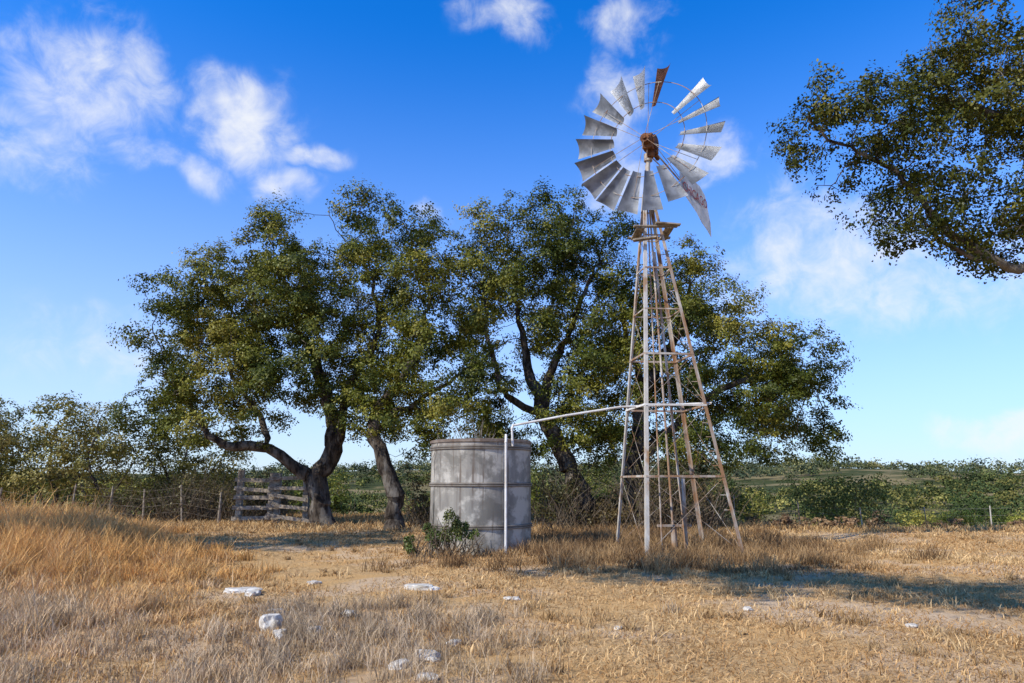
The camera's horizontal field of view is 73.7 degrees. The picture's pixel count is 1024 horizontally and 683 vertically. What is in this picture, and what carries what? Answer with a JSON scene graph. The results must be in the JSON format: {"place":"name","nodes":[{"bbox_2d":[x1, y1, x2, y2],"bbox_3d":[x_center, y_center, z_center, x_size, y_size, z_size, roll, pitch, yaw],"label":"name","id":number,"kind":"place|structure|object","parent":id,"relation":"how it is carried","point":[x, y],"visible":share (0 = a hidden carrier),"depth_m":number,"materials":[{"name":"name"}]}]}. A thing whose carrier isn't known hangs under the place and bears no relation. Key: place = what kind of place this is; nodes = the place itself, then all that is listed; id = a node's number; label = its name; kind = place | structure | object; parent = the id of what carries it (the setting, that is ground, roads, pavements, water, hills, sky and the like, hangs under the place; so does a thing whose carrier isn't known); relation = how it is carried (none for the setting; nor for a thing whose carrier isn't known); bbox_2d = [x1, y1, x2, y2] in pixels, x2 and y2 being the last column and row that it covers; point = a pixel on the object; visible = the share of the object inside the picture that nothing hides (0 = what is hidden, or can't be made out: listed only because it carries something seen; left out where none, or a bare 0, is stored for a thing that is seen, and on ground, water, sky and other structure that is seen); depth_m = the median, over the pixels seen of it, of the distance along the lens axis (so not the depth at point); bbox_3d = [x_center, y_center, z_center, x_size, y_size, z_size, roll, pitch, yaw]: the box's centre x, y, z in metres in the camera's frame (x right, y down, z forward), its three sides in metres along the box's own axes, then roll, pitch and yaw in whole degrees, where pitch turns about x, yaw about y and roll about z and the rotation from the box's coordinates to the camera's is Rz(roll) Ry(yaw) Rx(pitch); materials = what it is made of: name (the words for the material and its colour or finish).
{"place":"outdoors","nodes":[
{"label":"outdoors","id":0,"kind":"place"},
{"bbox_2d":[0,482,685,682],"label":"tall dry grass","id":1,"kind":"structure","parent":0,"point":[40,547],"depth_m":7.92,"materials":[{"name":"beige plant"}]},
{"bbox_2d":[0,466,1023,682],"bbox_3d":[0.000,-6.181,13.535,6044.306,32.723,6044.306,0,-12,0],"label":"ground","id":2,"kind":"structure","parent":0,"point":[356,574],"depth_m":8.85,"materials":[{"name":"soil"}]},
{"bbox_2d":[0,410,47,504],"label":"scrub oak tree","id":3,"kind":"object","parent":2,"relation":"on","point":[4,458],"visible":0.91,"depth_m":27.95,"materials":[{"name":"green plant"}]},
{"bbox_2d":[0,397,47,496],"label":"scrub oak tree","id":4,"kind":"object","parent":2,"relation":"on","point":[20,414],"visible":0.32,"depth_m":31.89,"materials":[{"name":"green plant"}]},
{"bbox_2d":[0,390,126,508],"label":"scrub oak tree","id":5,"kind":"object","parent":2,"relation":"on","point":[38,407],"visible":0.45,"depth_m":30.27,"materials":[{"name":"green plant"}]},
{"bbox_2d":[3,398,183,511],"bbox_3d":[-17.061,4.875,28.431,5.570,5.094,5.369,0,-12,0],"label":"scrub oak tree","id":6,"kind":"object","parent":2,"relation":"on","point":[116,452],"visible":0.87,"depth_m":28.04,"materials":[{"name":"green plant"}]},
{"bbox_2d":[0,484,221,522],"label":"wire fence","id":7,"kind":"object","parent":2,"relation":"on","point":[181,511],"visible":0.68,"depth_m":24.99,"materials":[{"name":"grey wood"}]},
{"bbox_2d":[119,419,254,506],"bbox_3d":[-14.801,5.550,30.271,6.120,4.604,5.151,0,-12,0],"label":"scrub oak tree","id":8,"kind":"object","parent":2,"relation":"on","point":[187,464],"visible":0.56,"depth_m":30.23,"materials":[{"name":"green plant"}]},
{"bbox_2d":[223,587,262,592],"bbox_3d":[-3.976,3.668,10.061,0.609,0.069,0.349,1,-12,-6],"label":"limestone rock","id":9,"kind":"object","parent":2,"relation":"on","point":[239,589],"visible":0.66,"depth_m":9.98,"materials":[{"name":"white stone"}]},
{"bbox_2d":[245,590,260,596],"bbox_3d":[-3.700,3.605,9.774,0.199,0.069,0.355,-1,-12,6],"label":"limestone rock","id":10,"kind":"object","parent":2,"relation":"on","point":[251,592],"visible":0.89,"depth_m":9.71,"materials":[{"name":"white stone"}]},
{"bbox_2d":[231,470,309,523],"bbox_3d":[-8.615,5.654,24.705,3.098,1.995,0.516,-1,-12,5],"label":"wooden rail fence","id":11,"kind":"object","parent":2,"relation":"on","point":[273,497],"visible":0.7,"depth_m":24.65,"materials":[{"name":"grey wood"}]},
{"bbox_2d":[106,177,435,525],"bbox_3d":[-8.445,0.516,25.243,11.355,12.299,8.121,0,-12,0],"label":"live oak tree","id":12,"kind":"object","parent":2,"relation":"on","point":[226,335],"visible":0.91,"depth_m":24.02,"materials":[{"name":"green plant"}]},
{"bbox_2d":[259,613,282,632],"bbox_3d":[-2.622,3.077,7.438,0.251,0.196,0.235,6,-13,-28],"label":"limestone rock","id":13,"kind":"object","parent":2,"relation":"on","point":[269,619],"visible":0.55,"depth_m":7.38,"materials":[{"name":"white stone"}]},
{"bbox_2d":[273,629,286,639],"bbox_3d":[-2.394,3.040,7.082,0.185,0.092,0.163,-11,-16,43],"label":"limestone rock","id":14,"kind":"object","parent":2,"relation":"on","point":[275,632],"visible":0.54,"depth_m":7.03,"materials":[{"name":"white stone"}]},
{"bbox_2d":[307,580,321,584],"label":"limestone rock","id":15,"kind":"object","parent":2,"relation":"on","point":[315,581],"visible":0.7,"depth_m":10.98,"materials":[{"name":"white stone"}]},
{"bbox_2d":[1,447,786,521],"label":"background brush","id":16,"kind":"object","parent":2,"relation":"on","point":[337,500],"visible":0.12,"depth_m":38.40,"materials":[{"name":"green plant"}]},
{"bbox_2d":[389,658,411,669],"bbox_3d":[-1.000,2.883,6.090,0.162,0.069,0.256,-6,-13,28],"label":"limestone rock","id":17,"kind":"object","parent":2,"relation":"on","point":[400,664],"visible":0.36,"depth_m":6.03,"materials":[{"name":"white stone"}]},
{"bbox_2d":[69,436,763,531],"bbox_3d":[-4.282,4.967,24.186,24.864,3.162,8.660,-2,-12,8],"label":"understory thicket","id":18,"kind":"object","parent":2,"relation":"on","point":[607,513],"visible":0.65,"depth_m":23.37,"materials":[{"name":"green plant"}]},
{"bbox_2d":[404,583,439,590],"bbox_3d":[-1.406,3.792,10.530,0.637,0.080,0.303,-4,-12,17],"label":"limestone rock","id":19,"kind":"object","parent":2,"relation":"on","point":[421,586],"visible":0.87,"depth_m":10.45,"materials":[{"name":"white stone"}]},
{"bbox_2d":[417,672,437,681],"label":"limestone rock","id":20,"kind":"object","parent":2,"relation":"on","point":[427,676],"visible":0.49,"depth_m":5.62,"materials":[{"name":"white stone"}]},
{"bbox_2d":[416,649,440,661],"bbox_3d":[-0.803,2.964,6.429,0.337,0.080,0.240,-5,-13,22],"label":"limestone rock","id":21,"kind":"object","parent":2,"relation":"on","point":[430,655],"visible":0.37,"depth_m":6.36,"materials":[{"name":"grey stone"}]},
{"bbox_2d":[336,192,529,530],"bbox_3d":[-2.791,0.646,23.925,7.000,11.520,6.239,0,-12,0],"label":"live oak tree","id":22,"kind":"object","parent":2,"relation":"on","point":[471,374],"visible":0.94,"depth_m":22.79,"materials":[{"name":"green plant"}]},
{"bbox_2d":[395,507,490,557],"bbox_3d":[-1.524,4.184,14.951,2.127,1.095,1.272,0,-12,0],"label":"green bush","id":23,"kind":"object","parent":2,"relation":"on","point":[434,540],"visible":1,"depth_m":14.87,"materials":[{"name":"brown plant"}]},
{"bbox_2d":[446,639,460,646],"bbox_3d":[-0.601,3.103,7.018,0.173,0.069,0.134,3,-12,-15],"label":"limestone rock","id":24,"kind":"object","parent":2,"relation":"on","point":[456,640],"visible":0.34,"depth_m":7.00,"materials":[{"name":"grey stone"}]},
{"bbox_2d":[429,418,531,555],"bbox_3d":[-0.774,3.535,16.866,2.556,3.277,2.700,0,-12,0],"label":"water tank","id":25,"kind":"object","parent":2,"relation":"on","point":[483,485],"visible":0.92,"depth_m":15.88,"materials":[{"name":"grey metal"}]},
{"bbox_2d":[0,453,1023,488],"bbox_3d":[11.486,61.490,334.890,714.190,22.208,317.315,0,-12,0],"label":"distant trees","id":26,"kind":"object","parent":2,"relation":"on","point":[809,465],"visible":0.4,"depth_m":304.69,"materials":[{"name":"green plant"}]},
{"bbox_2d":[503,596,520,600],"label":"limestone rock","id":27,"kind":"object","parent":2,"relation":"on","point":[513,597],"visible":0.72,"depth_m":9.61,"materials":[{"name":"white stone"}]},
{"bbox_2d":[3,464,1023,523],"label":"distant trees","id":28,"kind":"object","parent":2,"relation":"on","point":[1012,498],"visible":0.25,"depth_m":168.19,"materials":[{"name":"green plant"}]},
{"bbox_2d":[423,175,656,526],"bbox_3d":[0.957,0.478,25.152,8.336,12.338,7.399,0,-12,0],"label":"live oak tree","id":29,"kind":"object","parent":2,"relation":"on","point":[504,282],"visible":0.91,"depth_m":24.04,"materials":[{"name":"green plant"}]},
{"bbox_2d":[138,508,1008,526],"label":"distant trees","id":30,"kind":"object","parent":2,"relation":"on","point":[993,521],"depth_m":97.03,"materials":[{"name":"green plant"}]},
{"bbox_2d":[133,511,1023,575],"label":"dry weeds","id":31,"kind":"object","parent":2,"relation":"on","point":[569,548],"visible":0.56,"depth_m":15.50,"materials":[{"name":"brown plant"}]},
{"bbox_2d":[575,65,744,553],"bbox_3d":[4.737,-1.016,17.563,5.102,12.426,3.636,6,-13,-28],"label":"windmill","id":32,"kind":"object","parent":2,"relation":"on","point":[688,186],"visible":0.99,"depth_m":17.37,"materials":[{"name":"metal"}]},
{"bbox_2d":[511,402,711,445],"bbox_3d":[2.363,1.987,16.337,4.790,1.040,0.468,0,-12,0],"label":"water pipe","id":33,"kind":"object","parent":32,"relation":"attached to","point":[560,416],"visible":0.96,"depth_m":16.31,"materials":[{"name":"grey metal"}]},
{"bbox_2d":[577,231,860,523],"bbox_3d":[7.210,1.536,25.530,10.164,10.712,7.677,0,-12,0],"label":"live oak tree","id":34,"kind":"object","parent":2,"relation":"on","point":[791,383],"visible":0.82,"depth_m":23.88,"materials":[{"name":"green plant"}]},
{"bbox_2d":[743,606,752,610],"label":"limestone rock","id":35,"kind":"object","parent":2,"relation":"on","point":[747,608],"visible":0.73,"depth_m":8.66,"materials":[{"name":"white stone"}]},
{"bbox_2d":[677,473,1023,527],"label":"cedar brush","id":36,"kind":"object","parent":2,"relation":"on","point":[864,496],"visible":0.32,"depth_m":28.90,"materials":[{"name":"green plant"}]},
{"bbox_2d":[708,510,1023,529],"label":"dry shrub row","id":37,"kind":"object","parent":2,"relation":"on","point":[785,519],"visible":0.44,"depth_m":23.21,"materials":[{"name":"green plant"}]},
{"bbox_2d":[733,495,1006,525],"bbox_3d":[20.357,6.562,25.628,28.931,1.664,0.478,0,-12,0],"label":"wire fence","id":38,"kind":"object","parent":2,"relation":"on","point":[798,504],"visible":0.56,"depth_m":25.73,"materials":[{"name":"metal"}]},
{"bbox_2d":[766,0,1023,283],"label":"live oak tree","id":39,"kind":"object","parent":2,"relation":"on","point":[972,246],"visible":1,"depth_m":8.46,"materials":[{"name":"green plant"}]},
{"bbox_2d":[905,623,917,627],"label":"limestone rock","id":40,"kind":"object","parent":2,"relation":"on","point":[912,625],"visible":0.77,"depth_m":7.49,"materials":[{"name":"white stone"}]},
{"bbox_2d":[0,0,1023,475],"label":"sky","id":41,"kind":"structure","parent":0,"point":[133,133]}
]}

